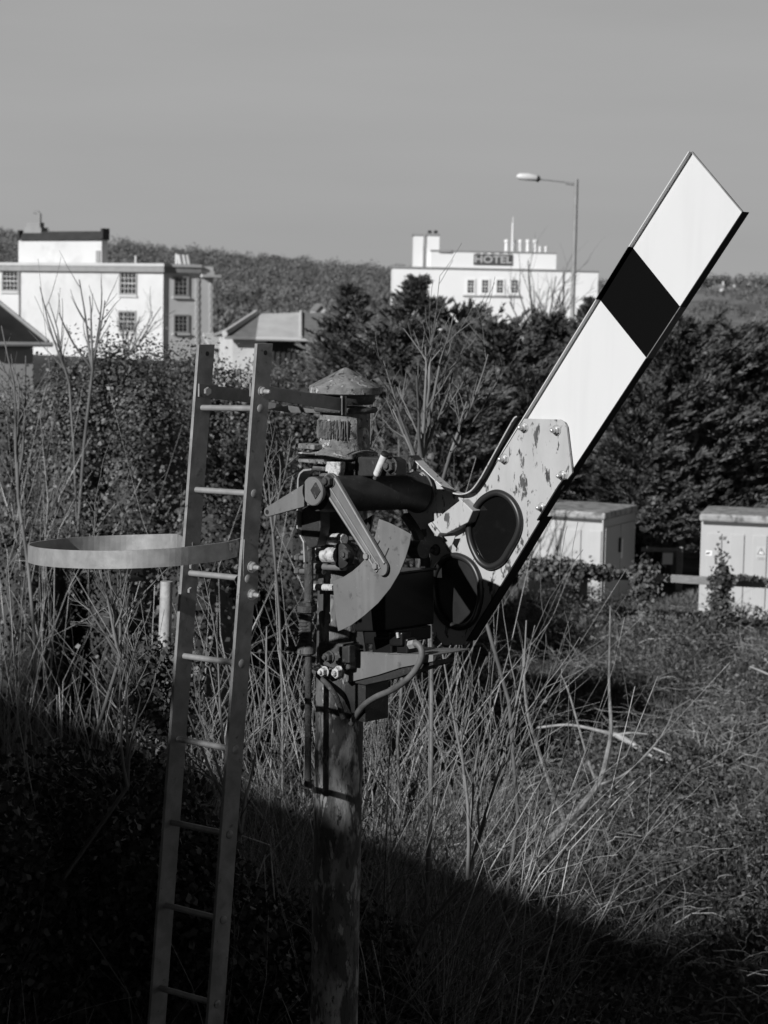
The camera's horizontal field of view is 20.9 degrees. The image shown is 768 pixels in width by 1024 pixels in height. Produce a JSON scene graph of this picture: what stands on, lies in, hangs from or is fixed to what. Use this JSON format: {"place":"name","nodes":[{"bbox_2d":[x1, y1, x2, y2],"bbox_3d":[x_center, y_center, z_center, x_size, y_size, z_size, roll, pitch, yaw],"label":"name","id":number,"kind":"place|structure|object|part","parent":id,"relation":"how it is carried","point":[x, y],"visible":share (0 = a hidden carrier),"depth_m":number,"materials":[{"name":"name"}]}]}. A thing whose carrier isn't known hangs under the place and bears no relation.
{"place":"outdoors","nodes":[
{"label":"outdoors","id":0,"kind":"place"},
{"bbox_2d":[0,211,220,359],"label":"white house","id":1,"kind":"structure","parent":0,"point":[185,289],"depth_m":150.91,"materials":[{"name":"paint"}]},
{"bbox_2d":[0,271,18,292],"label":"window","id":2,"kind":"structure","parent":1,"relation":"in","point":[9,279],"depth_m":156.75,"materials":[{"name":"grey glass"}]},
{"bbox_2d":[96,251,100,261],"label":"attic window","id":3,"kind":"structure","parent":1,"relation":"in","point":[98,253],"depth_m":151.82,"materials":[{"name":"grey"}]},
{"bbox_2d":[117,310,136,333],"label":"window","id":4,"kind":"structure","parent":1,"relation":"in","point":[133,314],"depth_m":149.06,"materials":[{"name":"grey"}]},
{"bbox_2d":[117,272,137,296],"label":"window","id":5,"kind":"structure","parent":1,"relation":"in","point":[127,280],"depth_m":148.77,"materials":[{"name":"grey glass"}]},
{"bbox_2d":[172,276,189,298],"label":"window","id":6,"kind":"structure","parent":1,"relation":"in","point":[180,283],"depth_m":147.61,"materials":[{"name":"grey"}]},
{"bbox_2d":[172,314,189,334],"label":"window","id":7,"kind":"structure","parent":1,"relation":"in","point":[180,321],"depth_m":147.90,"materials":[{"name":"grey"}]},
{"bbox_2d":[203,333,218,384],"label":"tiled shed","id":8,"kind":"structure","parent":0,"point":[215,340],"depth_m":91.91,"materials":[{"name":"white paint"}]},
{"bbox_2d":[310,303,325,312],"bbox_3d":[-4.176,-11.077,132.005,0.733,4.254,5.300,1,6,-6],"label":"gabled house","id":9,"kind":"structure","parent":0,"point":[318,308],"depth_m":129.42,"materials":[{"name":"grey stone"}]},
{"bbox_2d":[0,243,744,320],"bbox_3d":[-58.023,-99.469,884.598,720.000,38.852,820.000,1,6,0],"label":"hills","id":10,"kind":"structure","parent":0,"point":[708,313],"depth_m":669.06,"materials":[{"name":"plant"}]},
{"bbox_2d":[0,225,606,310],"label":"hillside wood","id":11,"kind":"object","parent":10,"relation":"on","point":[239,281],"visible":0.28,"depth_m":699.44,"materials":[{"name":"plant"}]},
{"bbox_2d":[0,0,767,292],"label":"sky","id":12,"kind":"structure","parent":0,"point":[348,130],"materials":[{"name":"grey"}]},
{"bbox_2d":[2,323,767,1023],"bbox_3d":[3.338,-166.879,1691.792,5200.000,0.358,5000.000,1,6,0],"label":"ground","id":13,"kind":"structure","parent":0,"point":[690,565],"depth_m":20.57,"materials":[{"name":"plant"}]},
{"bbox_2d":[0,301,52,411],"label":"dark roofed hut","id":14,"kind":"object","parent":13,"relation":"on","point":[22,342],"visible":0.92,"depth_m":52.19,"materials":[{"name":"stone"}]},
{"bbox_2d":[0,326,55,782],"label":"bare sapling","id":15,"kind":"object","parent":13,"relation":"on","point":[15,427],"visible":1,"depth_m":15.99,"materials":[{"name":"grey plant"}]},
{"bbox_2d":[0,352,55,543],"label":"leafy bush","id":16,"kind":"object","parent":13,"relation":"on","point":[5,443],"visible":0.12,"depth_m":24.49,"materials":[{"name":"grey plant"}]},
{"bbox_2d":[28,258,77,534],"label":"bare sapling","id":17,"kind":"object","parent":13,"relation":"on","point":[60,354],"visible":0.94,"depth_m":18.98,"materials":[{"name":"grey plant"}]},
{"bbox_2d":[58,251,118,584],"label":"bare sapling","id":18,"kind":"object","parent":13,"relation":"on","point":[91,364],"visible":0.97,"depth_m":17.94,"materials":[{"name":"grey plant"}]},
{"bbox_2d":[16,578,161,1023],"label":"bare sapling","id":19,"kind":"object","parent":13,"relation":"on","point":[125,765],"visible":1,"depth_m":9.14,"materials":[{"name":"grey plant"}]},
{"bbox_2d":[0,261,182,800],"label":"willow stems","id":20,"kind":"object","parent":13,"relation":"on","point":[22,705],"visible":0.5,"depth_m":16.37,"materials":[{"name":"plant"}]},
{"bbox_2d":[0,309,230,608],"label":"ivy hedge","id":21,"kind":"object","parent":13,"relation":"on","point":[145,415],"visible":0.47,"depth_m":21.01,"materials":[{"name":"grey plant"}]},
{"bbox_2d":[62,444,175,1021],"bbox_3d":[-1.379,1.521,10.831,0.531,3.746,0.507,1,6,0],"label":"bare sapling","id":22,"kind":"object","parent":13,"relation":"on","point":[119,642],"visible":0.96,"depth_m":10.63,"materials":[{"name":"grey plant"}]},
{"bbox_2d":[110,286,177,368],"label":"bare sapling","id":23,"kind":"object","parent":13,"relation":"on","point":[135,343],"visible":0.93,"depth_m":39.91,"materials":[{"name":"grey plant"}]},
{"bbox_2d":[0,459,291,844],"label":"scrub","id":24,"kind":"object","parent":13,"relation":"on","point":[146,578],"visible":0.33,"depth_m":17.35,"materials":[{"name":"grey plant"}]},
{"bbox_2d":[155,581,172,853],"bbox_3d":[-1.110,1.885,10.445,0.083,3.101,0.084,1,6,0],"label":"post","id":25,"kind":"object","parent":13,"relation":"on","point":[165,610],"visible":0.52,"depth_m":10.28,"materials":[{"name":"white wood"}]},
{"bbox_2d":[108,609,220,776],"bbox_3d":[-1.065,0.879,10.165,0.542,0.840,0.529,1,6,0],"label":"ivy clump","id":26,"kind":"object","parent":25,"relation":"attached to","point":[156,714],"visible":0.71,"depth_m":10.07,"materials":[{"name":"grey plant"}]},
{"bbox_2d":[135,328,314,513],"bbox_3d":[-2.012,-0.203,25.732,2.474,4.209,1.939,-1,6,-24],"label":"hedge","id":27,"kind":"object","parent":13,"relation":"on","point":[233,429],"visible":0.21,"depth_m":25.47,"materials":[{"name":"grey plant"}]},
{"bbox_2d":[134,533,315,1017],"bbox_3d":[-0.801,1.814,9.725,0.826,3.412,0.710,-2,6,-26],"label":"bare sapling","id":28,"kind":"object","parent":13,"relation":"on","point":[219,785],"visible":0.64,"depth_m":9.72,"materials":[{"name":"grey plant"}]},
{"bbox_2d":[213,310,328,388],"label":"house","id":29,"kind":"structure","parent":13,"relation":"on","point":[281,332],"depth_m":84.02,"materials":[{"name":"grey stone"}]},
{"bbox_2d":[237,348,331,493],"bbox_3d":[-1.665,-0.973,35.907,2.980,3.750,4.030,5,7,35],"label":"leafy bush","id":30,"kind":"object","parent":13,"relation":"on","point":[297,432],"visible":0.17,"depth_m":34.89,"materials":[{"name":"grey plant"}]},
{"bbox_2d":[262,410,318,888],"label":"bare sapling","id":31,"kind":"object","parent":13,"relation":"on","point":[274,517],"visible":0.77,"depth_m":12.20,"materials":[{"name":"grey plant"}]},
{"bbox_2d":[126,446,465,787],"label":"undergrowth bank","id":32,"kind":"structure","parent":13,"relation":"on","point":[226,515],"depth_m":19.54,"materials":[{"name":"grey plant"}]},
{"bbox_2d":[0,724,598,1023],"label":"bramble bank","id":33,"kind":"structure","parent":13,"relation":"on","point":[29,882],"depth_m":9.29,"materials":[{"name":"black plant"}]},
{"bbox_2d":[213,301,389,330],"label":"valley scrub","id":34,"kind":"object","parent":13,"relation":"on","point":[229,316],"visible":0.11,"depth_m":276.24,"materials":[{"name":"plant"}]},
{"bbox_2d":[0,804,609,1023],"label":"fine twigs","id":35,"kind":"object","parent":13,"relation":"on","point":[3,997],"visible":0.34,"depth_m":9.14,"materials":[{"name":"grey plant"}]},
{"bbox_2d":[248,279,431,455],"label":"conifer tree","id":36,"kind":"object","parent":13,"relation":"on","point":[345,315],"visible":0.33,"depth_m":35.65,"materials":[{"name":"black plant"}]},
{"bbox_2d":[0,570,704,1023],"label":"bent canes","id":37,"kind":"object","parent":13,"relation":"on","point":[430,948],"visible":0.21,"depth_m":11.90,"materials":[{"name":"grey plant"}]},
{"bbox_2d":[1,620,735,1023],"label":"twiggy scrub","id":38,"kind":"object","parent":13,"relation":"on","point":[479,944],"visible":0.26,"depth_m":11.12,"materials":[{"name":"grey plant"}]},
{"bbox_2d":[0,386,767,1023],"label":"dry stems","id":39,"kind":"object","parent":13,"relation":"on","point":[306,856],"visible":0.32,"depth_m":11.73,"materials":[{"name":"plant"}]},
{"bbox_2d":[272,309,495,536],"bbox_3d":[-0.429,-1.289,35.484,4.829,4.392,4.140,-2,7,-27],"label":"conifer tree","id":40,"kind":"object","parent":13,"relation":"on","point":[394,348],"visible":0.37,"depth_m":35.11,"materials":[{"name":"black plant"}]},
{"bbox_2d":[356,371,415,449],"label":"bare sapling","id":41,"kind":"object","parent":13,"relation":"on","point":[372,419],"visible":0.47,"depth_m":12.03,"materials":[{"name":"grey plant"}]},
{"bbox_2d":[10,582,767,1023],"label":"brambles","id":42,"kind":"object","parent":13,"relation":"on","point":[676,620],"visible":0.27,"depth_m":18.20,"materials":[{"name":"grey plant"}]},
{"bbox_2d":[361,839,553,889],"bbox_3d":[0.521,2.465,14.924,1.569,0.347,0.610,3,6,17],"label":"fallen branch","id":43,"kind":"object","parent":42,"relation":"on","point":[453,854],"visible":0.27,"depth_m":15.10,"materials":[{"name":"grey wood"}]},
{"bbox_2d":[518,550,602,594],"bbox_3d":[2.224,0.802,27.792,1.411,0.626,0.483,1,6,0],"label":"ivy clump","id":44,"kind":"object","parent":42,"relation":"on","point":[555,570],"visible":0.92,"depth_m":27.76,"materials":[{"name":"grey plant"}]},
{"bbox_2d":[537,724,673,764],"bbox_3d":[2.065,2.124,19.261,1.270,0.305,0.337,3,6,18],"label":"fallen branch","id":45,"kind":"object","parent":42,"relation":"on","point":[619,736],"visible":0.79,"depth_m":19.28,"materials":[{"name":"grey wood"}]},
{"bbox_2d":[329,273,483,383],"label":"conifer tree","id":46,"kind":"object","parent":13,"relation":"on","point":[407,301],"visible":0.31,"depth_m":37.11,"materials":[{"name":"black plant"}]},
{"bbox_2d":[355,334,482,567],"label":"bare sapling","id":47,"kind":"object","parent":13,"relation":"on","point":[410,466],"visible":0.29,"depth_m":29.05,"materials":[{"name":"grey plant"}]},
{"bbox_2d":[340,296,519,1022],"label":"bare sapling","id":48,"kind":"object","parent":13,"relation":"on","point":[401,424],"visible":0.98,"depth_m":10.97,"materials":[{"name":"grey plant"}]},
{"bbox_2d":[397,243,494,983],"bbox_3d":[0.304,0.925,11.675,0.568,4.830,0.932,5,7,35],"label":"bare sapling","id":49,"kind":"object","parent":13,"relation":"on","point":[424,441],"visible":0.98,"depth_m":11.43,"materials":[{"name":"grey plant"}]},
{"bbox_2d":[396,300,519,972],"bbox_3d":[0.469,1.012,12.360,0.517,4.526,0.833,-1,6,-21],"label":"bare sapling","id":50,"kind":"object","parent":13,"relation":"on","point":[454,446],"visible":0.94,"depth_m":12.00,"materials":[{"name":"grey plant"}]},
{"bbox_2d":[364,361,582,567],"bbox_3d":[1.002,-0.530,32.257,4.172,3.591,4.982,1,6,0],"label":"conifer tree","id":51,"kind":"object","parent":13,"relation":"on","point":[467,452],"visible":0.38,"depth_m":32.14,"materials":[{"name":"grey plant"}]},
{"bbox_2d":[408,297,555,462],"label":"conifer tree","id":52,"kind":"object","parent":13,"relation":"on","point":[460,314],"visible":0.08,"depth_m":37.45,"materials":[{"name":"black plant"}]},
{"bbox_2d":[388,523,603,1019],"bbox_3d":[0.418,1.782,9.896,1.058,3.491,0.911,-3,7,-33],"label":"bare sapling","id":53,"kind":"object","parent":13,"relation":"on","point":[469,857],"visible":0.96,"depth_m":9.72,"materials":[{"name":"grey plant"}]},
{"bbox_2d":[403,307,595,499],"bbox_3d":[2.231,-1.216,34.857,4.601,4.480,4.834,1,6,0],"label":"conifer tree","id":54,"kind":"object","parent":13,"relation":"on","point":[501,342],"visible":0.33,"depth_m":34.55,"materials":[{"name":"black plant"}]},
{"bbox_2d":[243,588,767,1023],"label":"dead canes","id":55,"kind":"object","parent":13,"relation":"on","point":[687,847],"visible":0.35,"depth_m":17.59,"materials":[{"name":"plant"}]},
{"bbox_2d":[264,151,748,1023],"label":"semaphore signal","id":56,"kind":"object","parent":13,"relation":"on","point":[472,549],"visible":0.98,"depth_m":7.39,"materials":[{"name":"white paint"}]},
{"bbox_2d":[28,343,377,1023],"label":"access ladder","id":57,"kind":"object","parent":56,"relation":"attached to","point":[187,552],"visible":1,"depth_m":7.09,"materials":[{"name":"metal"}]},
{"bbox_2d":[505,305,579,473],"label":"conifer tree","id":58,"kind":"object","parent":13,"relation":"on","point":[552,329],"visible":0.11,"depth_m":38.09,"materials":[{"name":"black plant"}]},
{"bbox_2d":[517,173,578,318],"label":"street lamp","id":59,"kind":"object","parent":13,"relation":"on","point":[528,177],"visible":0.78,"depth_m":87.12,"materials":[{"name":"grey metal"}]},
{"bbox_2d":[503,232,600,325],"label":"bare sapling","id":60,"kind":"object","parent":13,"relation":"on","point":[532,305],"visible":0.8,"depth_m":59.61,"materials":[{"name":"grey plant"}]},
{"bbox_2d":[445,605,675,931],"bbox_3d":[1.274,1.786,14.346,1.103,2.176,1.544,5,7,36],"label":"leaning limb","id":61,"kind":"object","parent":13,"relation":"on","point":[583,803],"visible":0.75,"depth_m":14.43,"materials":[{"name":"grey plant"}]},
{"bbox_2d":[471,361,685,500],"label":"conifer tree","id":62,"kind":"object","parent":13,"relation":"on","point":[524,402],"visible":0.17,"depth_m":33.98,"materials":[{"name":"black plant"}]},
{"bbox_2d":[523,500,637,603],"bbox_3d":[2.970,0.782,31.768,1.378,1.758,1.530,4,6,26],"label":"trackside cabinet","id":63,"kind":"object","parent":13,"relation":"on","point":[605,533],"visible":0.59,"depth_m":31.11,"materials":[{"name":"grey metal"}]},
{"bbox_3d":[3.571,0.712,31.469,0.048,1.061,1.330,4,6,26],"label":"door","id":64,"kind":"part","parent":63,"relation":"part of","materials":[{"name":"grey metal"}]},
{"bbox_2d":[534,294,650,493],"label":"conifer tree","id":65,"kind":"object","parent":13,"relation":"on","point":[571,328],"visible":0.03,"depth_m":37.62,"materials":[{"name":"black plant"}]},
{"bbox_2d":[508,301,767,574],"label":"conifer tree","id":66,"kind":"object","parent":13,"relation":"on","point":[677,350],"visible":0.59,"depth_m":34.03,"materials":[{"name":"grey plant"}]},
{"bbox_2d":[517,565,767,631],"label":"rail fence","id":67,"kind":"object","parent":13,"relation":"on","point":[669,578],"visible":0.23,"depth_m":28.34,"materials":[{"name":"grey wood"}]},
{"bbox_2d":[572,561,636,582],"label":"ivy clump","id":68,"kind":"object","parent":67,"relation":"attached to","point":[608,573],"visible":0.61,"depth_m":28.06,"materials":[{"name":"grey plant"}]},
{"bbox_2d":[625,553,664,622],"bbox_3d":[3.521,0.983,28.124,0.528,1.076,0.493,1,6,0],"label":"ivy clump","id":69,"kind":"object","parent":67,"relation":"attached to","point":[644,587],"visible":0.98,"depth_m":28.06,"materials":[{"name":"grey plant"}]},
{"bbox_2d":[701,531,737,633],"bbox_3d":[4.523,1.093,28.134,0.474,1.675,0.458,5,7,33],"label":"ivy clump","id":70,"kind":"object","parent":67,"relation":"attached to","point":[720,589],"visible":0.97,"depth_m":28.08,"materials":[{"name":"grey plant"}]},
{"bbox_2d":[707,573,767,584],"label":"ivy clump","id":71,"kind":"object","parent":67,"relation":"attached to","point":[740,577],"visible":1,"depth_m":28.06,"materials":[{"name":"grey plant"}]},
{"bbox_2d":[558,365,734,571],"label":"conifer tree","id":72,"kind":"object","parent":13,"relation":"on","point":[646,491],"visible":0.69,"depth_m":33.27,"materials":[{"name":"grey plant"}]},
{"bbox_2d":[641,546,682,594],"bbox_3d":[4.362,1.062,32.792,0.666,1.048,0.150,1,6,0],"label":"rail fence","id":73,"kind":"object","parent":13,"relation":"on","point":[667,558],"visible":0.75,"depth_m":32.71,"materials":[{"name":"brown wood"}]},
{"bbox_2d":[685,312,767,507],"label":"conifer tree","id":74,"kind":"object","parent":13,"relation":"on","point":[760,356],"visible":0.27,"depth_m":35.45,"materials":[{"name":"black plant"}]},
{"bbox_2d":[698,506,767,623],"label":"trackside cabinet","id":75,"kind":"object","parent":13,"relation":"on","point":[744,530],"visible":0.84,"depth_m":29.87,"materials":[{"name":"grey metal"}]},
{"bbox_2d":[390,223,598,339],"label":"hotel building","id":76,"kind":"structure","parent":0,"point":[471,274],"depth_m":203.99,"materials":[{"name":"paint"}]},
{"bbox_2d":[465,279,475,295],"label":"window","id":77,"kind":"structure","parent":76,"relation":"in","point":[470,283],"depth_m":203.74,"materials":[{"name":"white glass"}]},
{"bbox_2d":[479,279,489,295],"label":"window","id":78,"kind":"structure","parent":76,"relation":"in","point":[485,283],"depth_m":203.79,"materials":[{"name":"white glass"}]},
{"bbox_2d":[494,279,504,295],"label":"window","id":79,"kind":"structure","parent":76,"relation":"in","point":[499,288],"depth_m":203.79,"materials":[{"name":"white glass"}]},
{"bbox_2d":[509,279,519,295],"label":"window","id":80,"kind":"structure","parent":76,"relation":"in","point":[514,287],"depth_m":203.84,"materials":[{"name":"white glass"}]},
{"bbox_2d":[690,291,767,325],"bbox_3d":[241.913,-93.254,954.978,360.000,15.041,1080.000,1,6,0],"label":"hill","id":81,"kind":"structure","parent":0,"point":[699,296],"depth_m":794.14,"materials":[{"name":"plant"}]},
{"bbox_2d":[699,278,707,290],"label":"tree","id":82,"kind":"object","parent":81,"relation":"on","point":[705,284],"visible":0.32,"depth_m":1180.46,"materials":[{"name":"grey plant"}]},
{"bbox_2d":[705,272,720,287],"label":"tree","id":83,"kind":"object","parent":81,"relation":"on","point":[714,279],"visible":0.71,"depth_m":1190.09,"materials":[{"name":"grey plant"}]},
{"bbox_2d":[715,281,725,290],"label":"house","id":84,"kind":"structure","parent":81,"relation":"on","point":[722,286],"depth_m":1074.78,"materials":[{"name":"grey stone"}]},
{"bbox_2d":[718,272,731,288],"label":"tree","id":85,"kind":"object","parent":81,"relation":"on","point":[727,283],"visible":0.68,"depth_m":1200.03,"materials":[{"name":"grey plant"}]},
{"bbox_2d":[689,284,767,319],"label":"field scrub","id":86,"kind":"object","parent":81,"relation":"on","point":[712,307],"visible":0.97,"depth_m":683.49,"materials":[{"name":"plant"}]},
{"bbox_2d":[731,274,746,287],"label":"tree","id":87,"kind":"object","parent":81,"relation":"on","point":[738,282],"visible":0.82,"depth_m":1180.80,"materials":[{"name":"grey plant"}]},
{"bbox_2d":[740,283,751,292],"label":"tree","id":88,"kind":"object","parent":81,"relation":"on","point":[745,286],"visible":0.49,"depth_m":1111.82,"materials":[{"name":"grey plant"}]},
{"bbox_2d":[744,272,763,288],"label":"tree","id":89,"kind":"object","parent":81,"relation":"on","point":[753,280],"visible":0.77,"depth_m":1170.85,"materials":[{"name":"grey plant"}]},
{"bbox_2d":[753,283,767,291],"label":"tree","id":90,"kind":"object","parent":81,"relation":"on","point":[764,288],"visible":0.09,"depth_m":1092.59,"materials":[{"name":"grey plant"}]},
{"bbox_2d":[758,273,767,287],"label":"tree","id":91,"kind":"object","parent":81,"relation":"on","point":[765,281],"visible":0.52,"depth_m":1179.34,"materials":[{"name":"grey plant"}]},
{"bbox_2d":[750,666,767,674],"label":"bent stem","id":92,"kind":"object","parent":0,"point":[761,671],"visible":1,"depth_m":14.17,"materials":[{"name":"grey plant"}]}
]}

